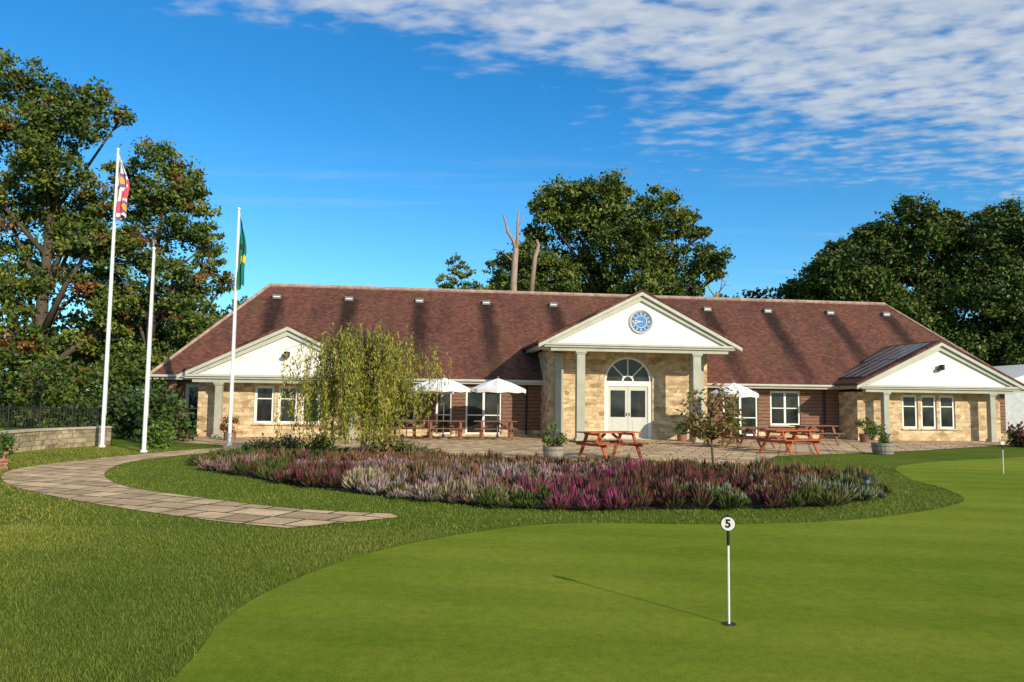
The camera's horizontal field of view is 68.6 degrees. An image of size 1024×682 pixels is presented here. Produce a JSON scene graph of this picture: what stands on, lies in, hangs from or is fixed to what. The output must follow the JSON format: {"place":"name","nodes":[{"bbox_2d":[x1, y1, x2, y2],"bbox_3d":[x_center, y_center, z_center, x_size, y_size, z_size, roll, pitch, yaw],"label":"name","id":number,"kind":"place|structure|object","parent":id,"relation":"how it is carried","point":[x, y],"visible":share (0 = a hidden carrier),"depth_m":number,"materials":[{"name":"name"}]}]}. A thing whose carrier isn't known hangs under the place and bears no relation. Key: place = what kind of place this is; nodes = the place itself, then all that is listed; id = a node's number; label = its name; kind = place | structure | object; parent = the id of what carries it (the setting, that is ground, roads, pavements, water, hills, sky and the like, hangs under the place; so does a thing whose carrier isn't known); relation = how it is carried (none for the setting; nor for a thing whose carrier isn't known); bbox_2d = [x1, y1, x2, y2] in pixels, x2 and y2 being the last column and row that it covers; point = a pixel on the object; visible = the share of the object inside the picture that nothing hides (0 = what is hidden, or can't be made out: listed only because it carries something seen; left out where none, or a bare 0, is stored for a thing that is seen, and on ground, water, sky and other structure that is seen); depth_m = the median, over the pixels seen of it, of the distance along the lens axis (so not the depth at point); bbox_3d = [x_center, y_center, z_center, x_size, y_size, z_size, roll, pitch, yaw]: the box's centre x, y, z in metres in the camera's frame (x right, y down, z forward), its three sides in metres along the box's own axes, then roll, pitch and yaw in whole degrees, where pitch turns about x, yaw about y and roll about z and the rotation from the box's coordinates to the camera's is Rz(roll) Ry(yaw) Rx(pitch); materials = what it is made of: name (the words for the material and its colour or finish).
{"place":"outdoors","nodes":[
{"label":"outdoors","id":0,"kind":"place"},
{"bbox_2d":[1,448,397,527],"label":"garden path","id":1,"kind":"structure","parent":0,"point":[85,481],"depth_m":11.96,"materials":[{"name":"beige stone"}]},
{"bbox_2d":[0,398,1023,681],"bbox_3d":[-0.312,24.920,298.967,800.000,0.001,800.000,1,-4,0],"label":"ground","id":2,"kind":"structure","parent":0,"point":[926,456],"depth_m":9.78,"materials":[{"name":"green plant"}]},
{"bbox_2d":[0,447,10,469],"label":"brick end wall","id":3,"kind":"structure","parent":2,"relation":"on","point":[3,462],"depth_m":16.17,"materials":[{"name":"red brick"}]},
{"bbox_2d":[0,428,19,456],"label":"shrub","id":4,"kind":"object","parent":3,"relation":"on","point":[6,441],"depth_m":16.17,"materials":[{"name":"green plant"}]},
{"bbox_2d":[0,403,105,429],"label":"iron railings","id":5,"kind":"object","parent":2,"relation":"on","point":[52,408],"visible":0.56,"depth_m":26.91,"materials":[{"name":"black metal"}]},
{"bbox_2d":[0,426,113,452],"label":"stone garden wall","id":6,"kind":"structure","parent":2,"relation":"on","point":[45,438],"depth_m":22.83,"materials":[{"name":"beige stone"}]},
{"bbox_2d":[0,44,157,421],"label":"oak tree","id":7,"kind":"object","parent":2,"relation":"on","point":[38,152],"visible":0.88,"depth_m":44.88,"materials":[{"name":"green plant"}]},
{"bbox_2d":[0,350,166,428],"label":"boundary hedge","id":8,"kind":"object","parent":2,"relation":"on","point":[37,398],"visible":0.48,"depth_m":35.80,"materials":[{"name":"green plant"}]},
{"bbox_2d":[98,148,129,446],"bbox_3d":[-12.635,-1.452,23.912,0.515,9.590,0.229,1,-4,0],"label":"flagpole","id":9,"kind":"object","parent":2,"relation":"on","point":[121,192],"visible":1,"depth_m":24.00,"materials":[{"name":"white metal"}]},
{"bbox_2d":[74,378,187,438],"bbox_3d":[-14.554,2.632,28.925,3.903,2.362,3.208,3,-5,-27],"label":"laurel shrub","id":10,"kind":"object","parent":2,"relation":"on","point":[117,416],"visible":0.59,"depth_m":28.13,"materials":[{"name":"green plant"}]},
{"bbox_2d":[140,247,155,452],"bbox_3d":[-10.564,0.219,21.849,0.200,5.990,0.200,1,-4,0],"label":"flagpole","id":11,"kind":"object","parent":2,"relation":"on","point":[146,397],"visible":0.98,"depth_m":21.79,"materials":[{"name":"white metal"}]},
{"bbox_2d":[141,408,176,448],"bbox_3d":[-10.980,2.750,23.377,1.019,1.303,1.017,3,-5,-30],"label":"fern shrub","id":12,"kind":"object","parent":2,"relation":"on","point":[162,436],"visible":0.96,"depth_m":23.25,"materials":[{"name":"green plant"}]},
{"bbox_2d":[124,366,206,442],"bbox_3d":[-12.405,2.255,26.430,2.781,2.752,2.447,1,-4,0],"label":"laurel shrub","id":13,"kind":"object","parent":2,"relation":"on","point":[154,402],"visible":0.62,"depth_m":26.18,"materials":[{"name":"green plant"}]},
{"bbox_2d":[84,134,247,394],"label":"oak tree","id":14,"kind":"object","parent":2,"relation":"on","point":[178,306],"visible":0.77,"depth_m":44.83,"materials":[{"name":"green plant"}]},
{"bbox_2d":[434,252,480,289],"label":"young ash tree","id":15,"kind":"object","parent":2,"relation":"on","point":[455,272],"visible":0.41,"depth_m":55.26,"materials":[{"name":"green plant"}]},
{"bbox_2d":[0,286,996,414],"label":"distant tree belt","id":16,"kind":"object","parent":2,"relation":"on","point":[74,318],"visible":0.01,"depth_m":57.93,"materials":[{"name":"green plant"}]},
{"bbox_2d":[473,258,547,291],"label":"ivy clad tree","id":17,"kind":"object","parent":2,"relation":"on","point":[521,285],"visible":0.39,"depth_m":56.25,"materials":[{"name":"green plant"}]},
{"bbox_2d":[494,211,539,290],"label":"dead tree snag","id":18,"kind":"object","parent":2,"relation":"on","point":[513,278],"visible":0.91,"depth_m":54.55,"materials":[{"name":"brown wood"}]},
{"bbox_2d":[149,283,1023,441],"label":"golf clubhouse","id":19,"kind":"structure","parent":2,"relation":"on","point":[642,360],"depth_m":33.98,"materials":[{"name":"ceramic"}]},
{"bbox_2d":[184,384,957,435],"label":"windows","id":20,"kind":"structure","parent":19,"relation":"in","point":[784,405],"depth_m":33.38,"materials":[{"name":"glass"}]},
{"bbox_2d":[604,357,653,439],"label":"entrance doors","id":21,"kind":"structure","parent":19,"relation":"in","point":[626,408],"depth_m":32.50,"materials":[{"name":"white paint"}]},
{"bbox_2d":[171,457,1023,681],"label":"putting green","id":22,"kind":"object","parent":2,"relation":"on","point":[935,595],"visible":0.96,"depth_m":6.04,"materials":[{"name":"green plant"}]},
{"bbox_2d":[720,515,735,625],"bbox_3d":[1.619,1.716,5.615,0.112,0.821,0.108,0,-5,14],"label":"putting green flagstick","id":23,"kind":"object","parent":22,"relation":"on","point":[728,523],"visible":0.99,"depth_m":5.62,"materials":[{"name":"white paint"}]},
{"bbox_2d":[1000,440,1004,473],"bbox_3d":[11.806,2.804,18.058,0.112,0.836,0.108,0,-5,14],"label":"putting green flagstick","id":24,"kind":"object","parent":22,"relation":"on","point":[1002,442],"visible":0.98,"depth_m":18.07,"materials":[{"name":"white paint"}]},
{"bbox_2d":[486,166,735,296],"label":"oak tree","id":25,"kind":"object","parent":2,"relation":"on","point":[637,236],"visible":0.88,"depth_m":58.08,"materials":[{"name":"green plant"}]},
{"bbox_2d":[708,276,729,296],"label":"dead tree snag","id":26,"kind":"object","parent":2,"relation":"on","point":[716,293],"visible":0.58,"depth_m":62.50,"materials":[{"name":"brown wood"}]},
{"bbox_2d":[772,278,837,300],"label":"beech tree","id":27,"kind":"object","parent":2,"relation":"on","point":[788,291],"visible":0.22,"depth_m":61.91,"materials":[{"name":"green plant"}]},
{"bbox_2d":[786,236,926,316],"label":"beech tree","id":28,"kind":"object","parent":2,"relation":"on","point":[835,267],"visible":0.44,"depth_m":58.49,"materials":[{"name":"green plant"}]},
{"bbox_2d":[866,423,894,453],"bbox_3d":[12.245,3.206,24.883,0.779,1.046,1.008,2,-5,-14],"label":"barrel planter","id":29,"kind":"object","parent":2,"relation":"on","point":[883,445],"visible":1,"depth_m":24.62,"materials":[{"name":"wood"}]},
{"bbox_2d":[842,211,929,319],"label":"beech tree","id":30,"kind":"object","parent":2,"relation":"on","point":[863,233],"visible":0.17,"depth_m":60.73,"materials":[{"name":"green plant"}]},
{"bbox_2d":[858,192,994,359],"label":"beech tree","id":31,"kind":"object","parent":2,"relation":"on","point":[932,293],"visible":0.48,"depth_m":60.14,"materials":[{"name":"green plant"}]},
{"bbox_2d":[899,208,999,363],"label":"beech tree","id":32,"kind":"object","parent":2,"relation":"on","point":[961,221],"visible":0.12,"depth_m":61.94,"materials":[{"name":"green plant"}]},
{"bbox_2d":[942,208,1023,365],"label":"beech tree","id":33,"kind":"object","parent":2,"relation":"on","point":[981,241],"visible":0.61,"depth_m":59.17,"materials":[{"name":"green plant"}]},
{"bbox_2d":[964,193,1023,361],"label":"beech tree","id":34,"kind":"object","parent":2,"relation":"on","point":[1005,272],"visible":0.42,"depth_m":59.17,"materials":[{"name":"green plant"}]},
{"bbox_2d":[992,364,1023,430],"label":"white marquee","id":35,"kind":"object","parent":2,"relation":"on","point":[1014,406],"depth_m":48.88,"materials":[{"name":"fabric"}]},
{"bbox_2d":[1001,421,1023,447],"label":"red leaved shrub","id":36,"kind":"object","parent":2,"relation":"on","point":[1016,435],"visible":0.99,"depth_m":30.14,"materials":[{"name":"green plant"}]},
{"bbox_2d":[0,0,1023,392],"label":"sky","id":37,"kind":"structure","parent":0,"point":[355,142],"materials":[{"name":"blue"}]},
{"bbox_2d":[186,442,892,510],"bbox_3d":[-0.966,2.576,16.003,16.421,0.606,8.575,-1,-5,20],"label":"heather bed","id":38,"kind":"object","parent":0,"point":[497,479],"visible":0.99,"depth_m":13.57,"materials":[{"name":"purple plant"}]},
{"bbox_2d":[245,433,303,451],"bbox_3d":[-6.660,2.925,21.222,1.804,0.662,1.792,5,-6,-44],"label":"lavender bush","id":39,"kind":"object","parent":38,"relation":"on","point":[269,445],"visible":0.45,"depth_m":21.09,"materials":[{"name":"green plant"}]},
{"bbox_2d":[284,432,350,451],"bbox_3d":[-5.309,2.848,20.639,1.785,0.756,1.570,-3,-6,43],"label":"lavender bush","id":40,"kind":"object","parent":38,"relation":"on","point":[320,443],"visible":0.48,"depth_m":20.43,"materials":[{"name":"green plant"}]},
{"bbox_2d":[274,319,451,452],"bbox_3d":[-4.109,1.291,20.126,4.960,3.857,3.125,1,-4,0],"label":"weeping willow tree","id":41,"kind":"object","parent":38,"relation":"on","point":[373,371],"visible":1,"depth_m":19.76,"materials":[{"name":"green plant"}]},
{"bbox_2d":[357,433,413,451],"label":"ornamental grass","id":42,"kind":"object","parent":38,"relation":"on","point":[378,445],"depth_m":21.02,"materials":[{"name":"green plant"}]},
{"bbox_2d":[392,439,446,452],"bbox_3d":[-2.642,2.992,20.950,1.613,0.602,1.691,4,-6,-39],"label":"lavender bush","id":43,"kind":"object","parent":38,"relation":"on","point":[407,448],"visible":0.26,"depth_m":20.78,"materials":[{"name":"green plant"}]},
{"bbox_2d":[861,475,871,500],"bbox_3d":[6.069,2.510,12.850,0.170,0.440,0.170,1,-4,0],"label":"bollard light","id":44,"kind":"object","parent":38,"relation":"on","point":[866,478],"visible":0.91,"depth_m":12.82,"materials":[{"name":"black metal"}]},
{"bbox_2d":[116,435,1011,465],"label":"paved terrace","id":45,"kind":"structure","parent":0,"point":[748,450],"depth_m":26.79,"materials":[{"name":"beige stone"}]},
{"bbox_2d":[219,416,239,440],"bbox_3d":[-10.489,3.214,27.873,0.759,0.928,0.769,-1,-5,20],"label":"terracotta plant pot","id":46,"kind":"object","parent":45,"relation":"on","point":[223,428],"visible":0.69,"depth_m":27.71,"materials":[{"name":"green plant"}]},
{"bbox_2d":[226,207,246,445],"bbox_3d":[-9.231,-0.529,25.227,0.407,8.040,0.229,1,-4,0],"label":"flagpole","id":47,"kind":"object","parent":45,"relation":"on","point":[240,263],"visible":1,"depth_m":25.29,"materials":[{"name":"white metal"}]},
{"bbox_2d":[381,419,420,438],"bbox_3d":[-4.645,3.596,30.809,1.750,0.742,1.520,1,-4,-6],"label":"picnic table","id":48,"kind":"object","parent":45,"relation":"on","point":[412,428],"visible":0.44,"depth_m":30.55,"materials":[{"name":"brown wood"}]},
{"bbox_2d":[404,379,453,436],"bbox_3d":[-3.536,2.834,31.873,1.972,2.480,1.972,-1,-5,20],"label":"garden parasol","id":49,"kind":"object","parent":45,"relation":"on","point":[432,392],"visible":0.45,"depth_m":31.64,"materials":[{"name":"white fabric"}]},
{"bbox_2d":[417,376,469,438],"bbox_3d":[-2.784,2.692,30.581,2.029,2.580,2.029,3,-5,-25],"label":"garden parasol","id":50,"kind":"object","parent":45,"relation":"on","point":[453,386],"visible":0.81,"depth_m":30.06,"materials":[{"name":"white fabric"}]},
{"bbox_2d":[422,420,466,439],"bbox_3d":[-2.745,3.589,30.411,1.750,0.742,1.520,1,-5,-9],"label":"picnic table","id":51,"kind":"object","parent":45,"relation":"on","point":[459,428],"visible":0.98,"depth_m":30.20,"materials":[{"name":"brown wood"}]},
{"bbox_2d":[473,420,517,439],"bbox_3d":[-0.696,3.638,30.710,1.750,0.742,1.520,1,-4,-6],"label":"picnic table","id":52,"kind":"object","parent":45,"relation":"on","point":[510,428],"visible":1,"depth_m":30.39,"materials":[{"name":"brown wood"}]},
{"bbox_2d":[470,376,525,439],"bbox_3d":[-0.584,2.735,30.780,2.160,2.580,2.160,3,-5,-25],"label":"garden parasol","id":53,"kind":"object","parent":45,"relation":"on","point":[497,385],"visible":1,"depth_m":30.23,"materials":[{"name":"white fabric"}]},
{"bbox_2d":[541,420,567,458],"bbox_3d":[1.178,2.741,20.864,0.758,1.074,0.644,1,-4,0],"label":"barrel planter","id":54,"kind":"object","parent":45,"relation":"on","point":[555,448],"visible":1,"depth_m":20.73,"materials":[{"name":"wood"}]},
{"bbox_2d":[569,431,649,458],"bbox_3d":[2.763,2.959,21.438,1.750,0.742,1.520,3,-5,-29],"label":"picnic table","id":55,"kind":"object","parent":45,"relation":"on","point":[616,443],"visible":0.98,"depth_m":21.34,"materials":[{"name":"red wood"}]},
{"bbox_2d":[674,422,687,440],"bbox_3d":[7.065,3.767,31.206,0.691,0.780,0.567,1,-4,0],"label":"terracotta plant pot","id":56,"kind":"object","parent":45,"relation":"on","point":[681,436],"visible":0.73,"depth_m":31.08,"materials":[{"name":"green plant"}]},
{"bbox_2d":[672,381,751,463],"bbox_3d":[4.986,2.094,18.735,1.848,2.222,1.420,1,-4,0],"label":"magnolia tree","id":57,"kind":"object","parent":45,"relation":"on","point":[710,429],"visible":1,"depth_m":18.69,"materials":[{"name":"green plant"}]},
{"bbox_2d":[684,425,743,446],"bbox_3d":[7.556,3.531,28.018,1.750,0.742,1.520,2,-5,-11],"label":"picnic table","id":58,"kind":"object","parent":45,"relation":"on","point":[722,442],"visible":0.2,"depth_m":27.89,"materials":[{"name":"brown wood"}]},
{"bbox_2d":[709,381,758,443],"bbox_3d":[8.865,2.831,29.979,1.878,2.500,1.878,3,-5,-25],"label":"garden parasol","id":59,"kind":"object","parent":45,"relation":"on","point":[744,392],"visible":0.52,"depth_m":29.48,"materials":[{"name":"white fabric"}]},
{"bbox_2d":[720,426,777,447],"bbox_3d":[8.458,3.442,26.722,1.520,0.742,1.750,-3,-6,38],"label":"picnic table","id":60,"kind":"object","parent":45,"relation":"on","point":[753,433],"visible":0.51,"depth_m":26.50,"materials":[{"name":"brown wood"}]},
{"bbox_2d":[751,429,825,453],"bbox_3d":[9.060,3.286,24.628,1.750,0.742,1.520,3,-5,-26],"label":"picnic table","id":61,"kind":"object","parent":45,"relation":"on","point":[788,441],"visible":1,"depth_m":24.50,"materials":[{"name":"red wood"}]},
{"bbox_2d":[786,425,844,444],"bbox_3d":[12.154,3.759,30.211,1.750,0.742,1.520,2,-5,-11],"label":"picnic table","id":62,"kind":"object","parent":45,"relation":"on","point":[823,432],"visible":0.88,"depth_m":29.98,"materials":[{"name":"brown wood"}]},
{"bbox_2d":[854,415,876,441],"bbox_3d":[15.147,3.750,32.197,0.963,1.169,0.862,2,-5,-20],"label":"terracotta plant pot","id":63,"kind":"object","parent":45,"relation":"on","point":[863,437],"visible":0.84,"depth_m":32.05,"materials":[{"name":"green plant"}]}
]}

